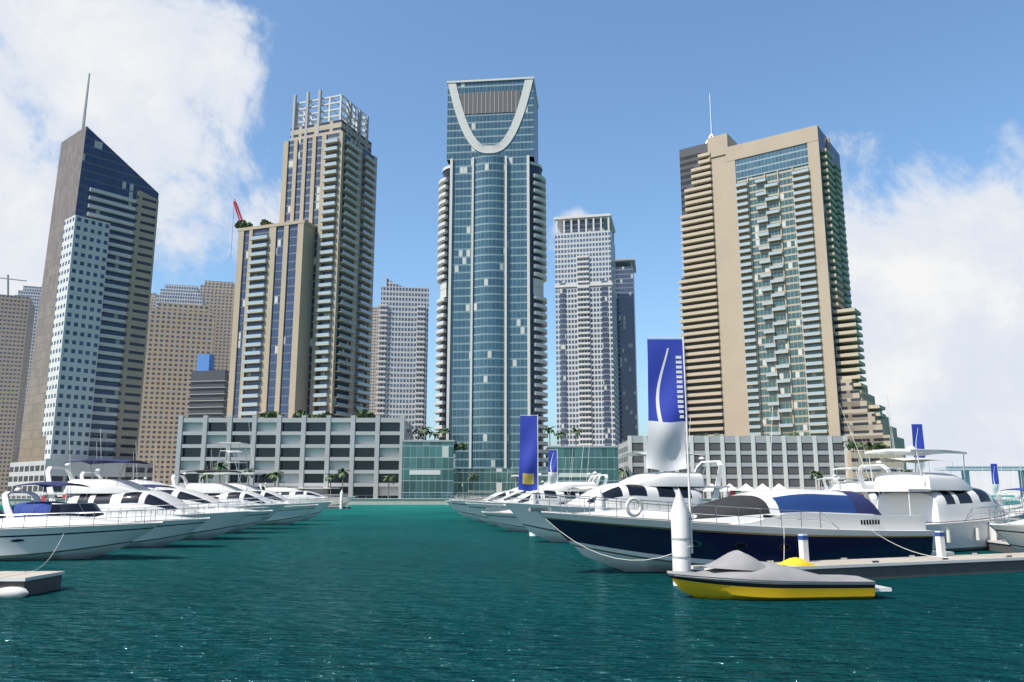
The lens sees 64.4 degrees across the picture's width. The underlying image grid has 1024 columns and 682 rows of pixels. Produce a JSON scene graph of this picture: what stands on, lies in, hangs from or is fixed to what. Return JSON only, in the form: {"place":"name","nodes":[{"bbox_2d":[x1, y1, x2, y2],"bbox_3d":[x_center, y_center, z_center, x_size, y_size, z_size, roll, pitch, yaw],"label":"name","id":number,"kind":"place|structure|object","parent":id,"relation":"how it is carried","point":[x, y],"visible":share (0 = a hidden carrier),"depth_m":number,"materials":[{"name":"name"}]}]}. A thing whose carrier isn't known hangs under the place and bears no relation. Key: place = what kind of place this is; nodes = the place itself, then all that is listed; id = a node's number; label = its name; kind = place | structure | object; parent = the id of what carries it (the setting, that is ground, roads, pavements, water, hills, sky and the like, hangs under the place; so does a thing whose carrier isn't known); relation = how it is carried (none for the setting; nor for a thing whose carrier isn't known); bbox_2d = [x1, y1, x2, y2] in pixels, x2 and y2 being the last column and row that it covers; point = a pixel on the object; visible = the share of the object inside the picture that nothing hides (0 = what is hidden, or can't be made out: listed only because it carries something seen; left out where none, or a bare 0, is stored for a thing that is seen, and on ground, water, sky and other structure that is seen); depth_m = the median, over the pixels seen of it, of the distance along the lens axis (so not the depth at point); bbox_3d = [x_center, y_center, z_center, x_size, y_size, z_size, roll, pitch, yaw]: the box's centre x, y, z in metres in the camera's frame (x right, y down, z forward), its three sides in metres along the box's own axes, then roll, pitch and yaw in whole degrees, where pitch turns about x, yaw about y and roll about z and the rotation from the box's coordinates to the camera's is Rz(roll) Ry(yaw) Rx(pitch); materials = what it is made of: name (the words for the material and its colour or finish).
{"place":"outdoors","nodes":[
{"label":"outdoors","id":0,"kind":"place"},
{"bbox_2d":[0,275,26,295],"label":"crane","id":1,"kind":"object","parent":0,"point":[8,278],"visible":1,"depth_m":577.72,"materials":[{"name":"grey metal"}]},
{"bbox_2d":[230,199,242,258],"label":"red crane","id":2,"kind":"object","parent":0,"point":[235,204],"visible":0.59,"depth_m":346.02,"materials":[{"name":"red metal"}]},
{"bbox_2d":[0,495,719,504],"bbox_3d":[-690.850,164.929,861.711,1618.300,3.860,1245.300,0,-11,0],"label":"quay ground","id":3,"kind":"structure","parent":0,"point":[398,501],"depth_m":250.13,"materials":[{"name":"beige concrete"}]},
{"bbox_2d":[0,294,34,496],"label":"tower","id":4,"kind":"structure","parent":3,"relation":"on","point":[17,313],"depth_m":610.50,"materials":[{"name":"beige concrete"}]},
{"bbox_2d":[14,286,41,450],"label":"tower","id":5,"kind":"structure","parent":3,"relation":"on","point":[33,293],"depth_m":716.90,"materials":[{"name":"grey concrete"}]},
{"bbox_2d":[7,73,158,497],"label":"tower","id":6,"kind":"structure","parent":3,"relation":"on","point":[86,378],"depth_m":289.75,"materials":[{"name":"blue glass"}]},
{"bbox_2d":[149,293,156,314],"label":"tower","id":7,"kind":"structure","parent":3,"relation":"on","point":[153,300],"depth_m":782.99,"materials":[{"name":"beige concrete"}]},
{"bbox_2d":[137,302,214,484],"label":"tower","id":8,"kind":"structure","parent":3,"relation":"on","point":[180,337],"depth_m":523.18,"materials":[{"name":"beige concrete"}]},
{"bbox_2d":[156,284,205,307],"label":"tower","id":9,"kind":"structure","parent":3,"relation":"on","point":[182,294],"depth_m":660.25,"materials":[{"name":"grey concrete"}]},
{"bbox_2d":[198,472,214,482],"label":"palm","id":10,"kind":"object","parent":3,"relation":"on","point":[204,476],"visible":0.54,"depth_m":254.66,"materials":[{"name":"green plant"}]},
{"bbox_2d":[187,354,228,417],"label":"building","id":11,"kind":"structure","parent":3,"relation":"on","point":[208,388],"depth_m":422.58,"materials":[{"name":"grey concrete"}]},
{"bbox_2d":[200,281,234,370],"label":"tower","id":12,"kind":"structure","parent":3,"relation":"on","point":[218,296],"depth_m":717.41,"materials":[{"name":"beige concrete"}]},
{"bbox_2d":[212,462,230,480],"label":"palm","id":13,"kind":"object","parent":3,"relation":"on","point":[221,466],"visible":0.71,"depth_m":254.78,"materials":[{"name":"green plant"}]},
{"bbox_2d":[242,468,254,484],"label":"palm","id":14,"kind":"object","parent":3,"relation":"on","point":[250,471],"visible":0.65,"depth_m":254.66,"materials":[{"name":"green plant"}]},
{"bbox_2d":[267,471,283,486],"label":"palm","id":15,"kind":"object","parent":3,"relation":"on","point":[274,475],"visible":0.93,"depth_m":254.81,"materials":[{"name":"green plant"}]},
{"bbox_2d":[174,415,412,497],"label":"podium","id":16,"kind":"object","parent":3,"relation":"on","point":[304,453],"visible":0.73,"depth_m":263.10,"materials":[{"name":"grey concrete"}]},
{"bbox_2d":[258,410,283,417],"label":"shrub","id":17,"kind":"object","parent":16,"relation":"on","point":[271,414],"visible":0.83,"depth_m":273.36,"materials":[{"name":"green plant"}]},
{"bbox_2d":[226,89,376,417],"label":"tower","id":18,"kind":"structure","parent":16,"relation":"on","point":[301,332],"depth_m":301.70,"materials":[{"name":"beige glass"}]},
{"bbox_2d":[234,219,252,228],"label":"shrub","id":19,"kind":"object","parent":18,"relation":"on","point":[243,223],"visible":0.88,"depth_m":312.38,"materials":[{"name":"green plant"}]},
{"bbox_2d":[260,219,273,224],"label":"shrub","id":20,"kind":"object","parent":18,"relation":"on","point":[264,222],"visible":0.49,"depth_m":312.46,"materials":[{"name":"green plant"}]},
{"bbox_2d":[292,410,311,417],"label":"shrub","id":21,"kind":"object","parent":16,"relation":"on","point":[299,414],"visible":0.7,"depth_m":273.66,"materials":[{"name":"green plant"}]},
{"bbox_2d":[315,411,334,417],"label":"shrub","id":22,"kind":"object","parent":16,"relation":"on","point":[322,415],"visible":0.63,"depth_m":271.01,"materials":[{"name":"green plant"}]},
{"bbox_2d":[350,409,375,417],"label":"shrub","id":23,"kind":"object","parent":16,"relation":"on","point":[364,413],"visible":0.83,"depth_m":278.19,"materials":[{"name":"green plant"}]},
{"bbox_2d":[324,473,335,497],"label":"palm","id":24,"kind":"object","parent":3,"relation":"on","point":[329,478],"visible":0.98,"depth_m":254.08,"materials":[{"name":"green plant"}]},
{"bbox_2d":[335,468,349,490],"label":"palm","id":25,"kind":"object","parent":3,"relation":"on","point":[342,472],"visible":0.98,"depth_m":254.52,"materials":[{"name":"green plant"}]},
{"bbox_2d":[369,307,380,413],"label":"tower","id":26,"kind":"structure","parent":3,"relation":"on","point":[374,363],"depth_m":810.49,"materials":[{"name":"beige concrete"}]},
{"bbox_2d":[383,475,396,497],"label":"palm","id":27,"kind":"object","parent":3,"relation":"on","point":[391,478],"visible":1,"depth_m":254.45,"materials":[{"name":"green plant"}]},
{"bbox_2d":[375,276,428,439],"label":"tower","id":28,"kind":"structure","parent":3,"relation":"on","point":[402,361],"depth_m":486.70,"materials":[{"name":"grey concrete"}]},
{"bbox_2d":[467,474,478,494],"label":"palm","id":29,"kind":"object","parent":3,"relation":"on","point":[473,477],"visible":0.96,"depth_m":254.47,"materials":[{"name":"green plant"}]},
{"bbox_2d":[434,77,547,497],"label":"tower","id":30,"kind":"structure","parent":3,"relation":"on","point":[491,332],"depth_m":311.69,"materials":[{"name":"teal glass"}]},
{"bbox_2d":[401,440,618,497],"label":"pavilions","id":31,"kind":"object","parent":3,"relation":"on","point":[429,468],"visible":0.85,"depth_m":255.24,"materials":[{"name":"teal glass"}]},
{"bbox_2d":[413,428,423,439],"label":"palm","id":32,"kind":"object","parent":31,"relation":"on","point":[420,433],"visible":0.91,"depth_m":290.75,"materials":[{"name":"green plant"}]},
{"bbox_2d":[421,426,431,439],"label":"palm","id":33,"kind":"object","parent":31,"relation":"on","point":[426,430],"visible":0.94,"depth_m":290.23,"materials":[{"name":"green plant"}]},
{"bbox_2d":[427,431,440,439],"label":"palm","id":34,"kind":"object","parent":31,"relation":"on","point":[435,434],"visible":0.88,"depth_m":290.35,"materials":[{"name":"green plant"}]},
{"bbox_2d":[439,428,450,439],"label":"palm","id":35,"kind":"object","parent":31,"relation":"on","point":[445,431],"visible":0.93,"depth_m":290.16,"materials":[{"name":"green plant"}]},
{"bbox_2d":[454,441,467,453],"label":"palm tree","id":36,"kind":"object","parent":31,"relation":"on","point":[459,446],"visible":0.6,"depth_m":258.75,"materials":[{"name":"green plant"}]},
{"bbox_2d":[544,426,555,445],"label":"palm","id":37,"kind":"object","parent":31,"relation":"on","point":[548,430],"visible":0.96,"depth_m":290.48,"materials":[{"name":"green plant"}]},
{"bbox_2d":[555,432,566,445],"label":"palm","id":38,"kind":"object","parent":31,"relation":"on","point":[560,435],"visible":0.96,"depth_m":290.35,"materials":[{"name":"green plant"}]},
{"bbox_2d":[570,428,581,445],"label":"palm","id":39,"kind":"object","parent":31,"relation":"on","point":[577,433],"visible":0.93,"depth_m":290.09,"materials":[{"name":"green plant"}]},
{"bbox_2d":[554,213,619,445],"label":"tower","id":40,"kind":"structure","parent":3,"relation":"on","point":[586,347],"depth_m":479.88,"materials":[{"name":"grey glass"}]},
{"bbox_2d":[617,468,630,479],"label":"palm","id":41,"kind":"object","parent":3,"relation":"on","point":[622,471],"visible":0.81,"depth_m":254.47,"materials":[{"name":"green plant"}]},
{"bbox_2d":[615,258,638,442],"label":"tower","id":42,"kind":"structure","parent":3,"relation":"on","point":[627,359],"depth_m":527.91,"materials":[{"name":"blue glass"}]},
{"bbox_2d":[703,483,785,497],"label":"tents","id":43,"kind":"object","parent":3,"relation":"on","point":[747,488],"visible":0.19,"depth_m":253.61,"materials":[{"name":"white fabric"}]},
{"bbox_2d":[616,436,904,497],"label":"podium","id":44,"kind":"object","parent":3,"relation":"on","point":[794,460],"visible":0.52,"depth_m":264.96,"materials":[{"name":"white concrete"}]},
{"bbox_2d":[784,432,800,435],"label":"shrub","id":45,"kind":"object","parent":44,"relation":"on","point":[793,434],"visible":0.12,"depth_m":272.75,"materials":[{"name":"green plant"}]},
{"bbox_2d":[842,440,865,450],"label":"shrub","id":46,"kind":"object","parent":44,"relation":"on","point":[851,444],"visible":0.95,"depth_m":264.53,"materials":[{"name":"green plant"}]},
{"bbox_2d":[865,441,886,449],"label":"shrub","id":47,"kind":"object","parent":44,"relation":"on","point":[874,446],"visible":0.94,"depth_m":264.94,"materials":[{"name":"green plant"}]},
{"bbox_2d":[678,93,906,468],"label":"tower","id":48,"kind":"structure","parent":3,"relation":"on","point":[769,314],"depth_m":336.18,"materials":[{"name":"beige glass"}]},
{"bbox_2d":[809,470,823,489],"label":"palm","id":49,"kind":"object","parent":3,"relation":"on","point":[817,474],"visible":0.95,"depth_m":254.87,"materials":[{"name":"green plant"}]},
{"bbox_2d":[0,495,1023,681],"bbox_3d":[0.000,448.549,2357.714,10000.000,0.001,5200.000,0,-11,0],"label":"water","id":50,"kind":"structure","parent":0,"point":[400,593],"depth_m":20.07,"materials":[{"name":"teal liquid"}]},
{"bbox_2d":[0,571,64,595],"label":"finger pontoon","id":51,"kind":"object","parent":50,"relation":"on","point":[34,582],"visible":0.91,"depth_m":25.26,"materials":[{"name":"grey concrete"}]},
{"bbox_2d":[0,587,28,597],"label":"fender","id":52,"kind":"object","parent":51,"relation":"attached to","point":[13,592],"visible":0.89,"depth_m":24.09,"materials":[{"name":"white plastic"}]},
{"bbox_2d":[24,534,63,571],"bbox_3d":[-18.050,8.193,31.578,0.024,0.899,12.320,5,-12,-23],"label":"rope","id":53,"kind":"object","parent":51,"relation":"attached to","point":[49,558],"visible":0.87,"depth_m":32.32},
{"bbox_2d":[0,509,167,560],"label":"boat","id":54,"kind":"object","parent":50,"relation":"on","point":[31,538],"visible":0.97,"depth_m":37.81,"materials":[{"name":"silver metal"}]},
{"bbox_2d":[2,424,213,547],"bbox_3d":[-24.628,8.608,48.167,14.518,8.369,4.245,-1,-11,3],"label":"boat","id":55,"kind":"object","parent":50,"relation":"on","point":[172,528],"visible":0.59,"depth_m":46.80,"materials":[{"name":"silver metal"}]},
{"bbox_2d":[31,428,250,539],"bbox_3d":[-25.910,10.338,56.779,16.518,8.568,5.026,-1,-11,5],"label":"boat","id":56,"kind":"object","parent":50,"relation":"on","point":[118,494],"visible":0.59,"depth_m":55.26,"materials":[{"name":"white plastic"}]},
{"bbox_2d":[135,464,185,488],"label":"boat","id":57,"kind":"object","parent":50,"relation":"on","point":[177,486],"visible":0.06,"depth_m":111.23,"materials":[{"name":"white plastic"}]},
{"bbox_2d":[57,455,287,524],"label":"boat","id":58,"kind":"object","parent":50,"relation":"on","point":[189,497],"visible":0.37,"depth_m":72.31,"materials":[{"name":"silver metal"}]},
{"bbox_2d":[140,458,272,532],"bbox_3d":[-26.726,12.186,65.886,16.018,7.918,4.453,-1,-11,7],"label":"boat","id":59,"kind":"object","parent":50,"relation":"on","point":[251,518],"visible":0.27,"depth_m":64.30,"materials":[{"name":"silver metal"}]},
{"bbox_2d":[171,452,317,524],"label":"boat","id":60,"kind":"object","parent":50,"relation":"on","point":[287,515],"visible":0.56,"depth_m":81.94,"materials":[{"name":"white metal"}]},
{"bbox_2d":[203,417,332,520],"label":"fishing boat","id":61,"kind":"object","parent":50,"relation":"on","point":[318,509],"visible":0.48,"depth_m":94.98,"materials":[{"name":"silver metal"}]},
{"bbox_2d":[259,473,356,505],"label":"yacht","id":62,"kind":"object","parent":50,"relation":"on","point":[292,493],"visible":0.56,"depth_m":181.31,"materials":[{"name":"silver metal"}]},
{"bbox_2d":[325,506,350,508],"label":"dock","id":63,"kind":"object","parent":50,"relation":"on","point":[336,507],"visible":0.08,"depth_m":178.85,"materials":[{"name":"grey wood"}]},
{"bbox_2d":[340,490,342,508],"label":"dock pile","id":64,"kind":"object","parent":50,"relation":"in","point":[341,499],"visible":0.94,"depth_m":178.63,"materials":[{"name":"white plastic"}]},
{"bbox_2d":[461,483,481,499],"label":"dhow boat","id":65,"kind":"object","parent":50,"relation":"on","point":[470,494],"visible":0.2,"depth_m":240.12,"materials":[{"name":"wood"}]},
{"bbox_2d":[451,481,547,500],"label":"boat","id":66,"kind":"object","parent":50,"relation":"on","point":[487,497],"visible":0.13,"depth_m":136.86,"materials":[{"name":"silver metal"}]},
{"bbox_2d":[446,473,561,517],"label":"boat","id":67,"kind":"object","parent":50,"relation":"on","point":[501,494],"visible":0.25,"depth_m":104.68,"materials":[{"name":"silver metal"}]},
{"bbox_2d":[449,451,599,521],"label":"boat","id":68,"kind":"object","parent":50,"relation":"on","point":[463,508],"visible":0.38,"depth_m":90.34,"materials":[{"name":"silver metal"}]},
{"bbox_2d":[518,415,538,535],"bbox_3d":[1.237,10.529,61.108,1.546,10.000,0.634,0,-11,0],"label":"banner","id":69,"kind":"object","parent":50,"relation":"in","point":[528,463],"visible":0.76,"depth_m":61.38,"materials":[{"name":"blue fabric"}]},
{"bbox_2d":[466,446,607,525],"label":"boat","id":70,"kind":"object","parent":50,"relation":"on","point":[559,488],"visible":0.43,"depth_m":80.02,"materials":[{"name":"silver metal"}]},
{"bbox_2d":[479,446,596,531],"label":"boat","id":71,"kind":"object","parent":50,"relation":"on","point":[507,519],"visible":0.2,"depth_m":66.56,"materials":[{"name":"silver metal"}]},
{"bbox_2d":[548,449,557,483],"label":"flag","id":72,"kind":"object","parent":50,"relation":"in","point":[553,468],"visible":0.62,"depth_m":86.97,"materials":[{"name":"blue fabric"}]},
{"bbox_2d":[595,489,605,510],"bbox_3d":[5.000,10.520,45.844,0.644,4.350,0.634,0,-11,0],"label":"pile","id":73,"kind":"object","parent":50,"relation":"in","point":[598,503],"visible":0.27,"depth_m":45.89,"materials":[{"name":"white plastic"}]},
{"bbox_2d":[504,417,740,541],"bbox_3d":[7.798,9.677,55.253,18.518,9.300,5.085,5,-12,-23],"label":"yacht","id":74,"kind":"object","parent":50,"relation":"on","point":[659,486],"visible":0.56,"depth_m":53.65,"materials":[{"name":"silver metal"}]},
{"bbox_2d":[646,336,692,585],"bbox_3d":[5.415,4.530,28.148,1.490,9.550,0.634,0,-11,0],"label":"banner","id":75,"kind":"object","parent":50,"relation":"in","point":[667,442],"visible":0.98,"depth_m":28.42,"materials":[{"name":"blue fabric"}]},
{"bbox_2d":[545,518,689,560],"bbox_3d":[3.599,6.933,28.407,5.212,1.395,0.024,-4,-12,22],"label":"rope","id":76,"kind":"object","parent":75,"relation":"attached to","point":[609,556],"visible":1,"depth_m":28.38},
{"bbox_2d":[528,489,953,571],"bbox_3d":[9.785,8.336,34.603,19.650,4.067,4.999,4,-12,-22],"label":"yacht","id":77,"kind":"object","parent":50,"relation":"on","point":[763,525],"visible":0.86,"depth_m":32.68,"materials":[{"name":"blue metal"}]},
{"bbox_2d":[625,497,641,516],"bbox_3d":[4.550,6.198,30.378,0.740,0.740,0.112,4,-12,-22],"label":"lifebuoy","id":78,"kind":"object","parent":77,"relation":"attached to","point":[638,501],"visible":1,"depth_m":30.32,"materials":[{"name":"white plastic"}]},
{"bbox_2d":[667,550,891,599],"bbox_3d":[7.810,7.151,24.412,6.450,1.711,2.297,1,-11,-6],"label":"motorboat","id":79,"kind":"object","parent":50,"relation":"on","point":[736,575],"visible":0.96,"depth_m":23.57,"materials":[{"name":"grey plastic"}]},
{"bbox_2d":[817,467,865,490],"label":"boat","id":80,"kind":"object","parent":50,"relation":"on","point":[830,487],"visible":0.13,"depth_m":136.70,"materials":[{"name":"white plastic"}]},
{"bbox_2d":[823,462,866,490],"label":"yacht","id":81,"kind":"object","parent":50,"relation":"on","point":[836,487],"visible":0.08,"depth_m":96.83,"materials":[{"name":"white plastic"}]},
{"bbox_2d":[691,531,1023,578],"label":"finger pontoon","id":82,"kind":"object","parent":50,"relation":"on","point":[904,567],"visible":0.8,"depth_m":30.54,"materials":[{"name":"grey concrete"}]},
{"bbox_2d":[871,530,953,557],"bbox_3d":[15.747,7.990,32.076,2.873,1.012,0.024,-6,-12,29],"label":"rope","id":83,"kind":"object","parent":82,"relation":"attached to","point":[913,551],"visible":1,"depth_m":31.99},
{"bbox_2d":[832,399,903,506],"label":"yacht","id":84,"kind":"object","parent":50,"relation":"on","point":[850,486],"visible":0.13,"depth_m":76.94,"materials":[{"name":"silver metal"}]},
{"bbox_2d":[911,423,926,471],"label":"banner","id":85,"kind":"object","parent":50,"relation":"in","point":[917,436],"visible":0.45,"depth_m":119.36,"materials":[{"name":"blue fabric"}]},
{"bbox_2d":[853,432,1023,509],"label":"yacht","id":86,"kind":"object","parent":50,"relation":"on","point":[888,470],"visible":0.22,"depth_m":60.32,"materials":[{"name":"white plastic"}]},
{"bbox_2d":[854,405,1023,551],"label":"hardtop boat","id":87,"kind":"object","parent":50,"relation":"on","point":[953,507],"visible":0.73,"depth_m":44.65,"materials":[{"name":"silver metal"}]},
{"bbox_2d":[910,464,1023,499],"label":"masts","id":88,"kind":"object","parent":50,"relation":"on","point":[1004,498],"visible":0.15,"depth_m":454.65},
{"bbox_2d":[934,466,1023,496],"bbox_3d":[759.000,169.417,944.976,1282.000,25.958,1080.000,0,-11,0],"label":"bridge","id":89,"kind":"structure","parent":50,"relation":"in","point":[979,468],"depth_m":632.73,"materials":[{"name":"stone"}]},
{"bbox_2d":[990,463,1000,497],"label":"banner","id":90,"kind":"object","parent":50,"relation":"in","point":[995,479],"visible":0.7,"depth_m":197.16,"materials":[{"name":"blue fabric"}]},
{"bbox_2d":[986,521,1017,552],"bbox_3d":[29.320,13.474,58.516,2.600,1.850,80.704,-1,-11,7],"label":"pontoon","id":91,"kind":"object","parent":50,"relation":"on","point":[994,543],"visible":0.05,"depth_m":43.91,"materials":[{"name":"white"}]},
{"bbox_2d":[984,510,1023,552],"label":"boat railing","id":92,"kind":"object","parent":50,"relation":"on","point":[1011,534],"visible":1,"depth_m":36.06,"materials":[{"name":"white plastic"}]},
{"bbox_2d":[996,452,1023,508],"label":"boat","id":93,"kind":"object","parent":50,"relation":"on","point":[1014,494],"visible":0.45,"depth_m":88.19,"materials":[{"name":"white plastic"}]},
{"bbox_2d":[0,0,1023,494],"label":"sky","id":94,"kind":"structure","parent":0,"point":[920,103],"materials":[{"name":"blue"}]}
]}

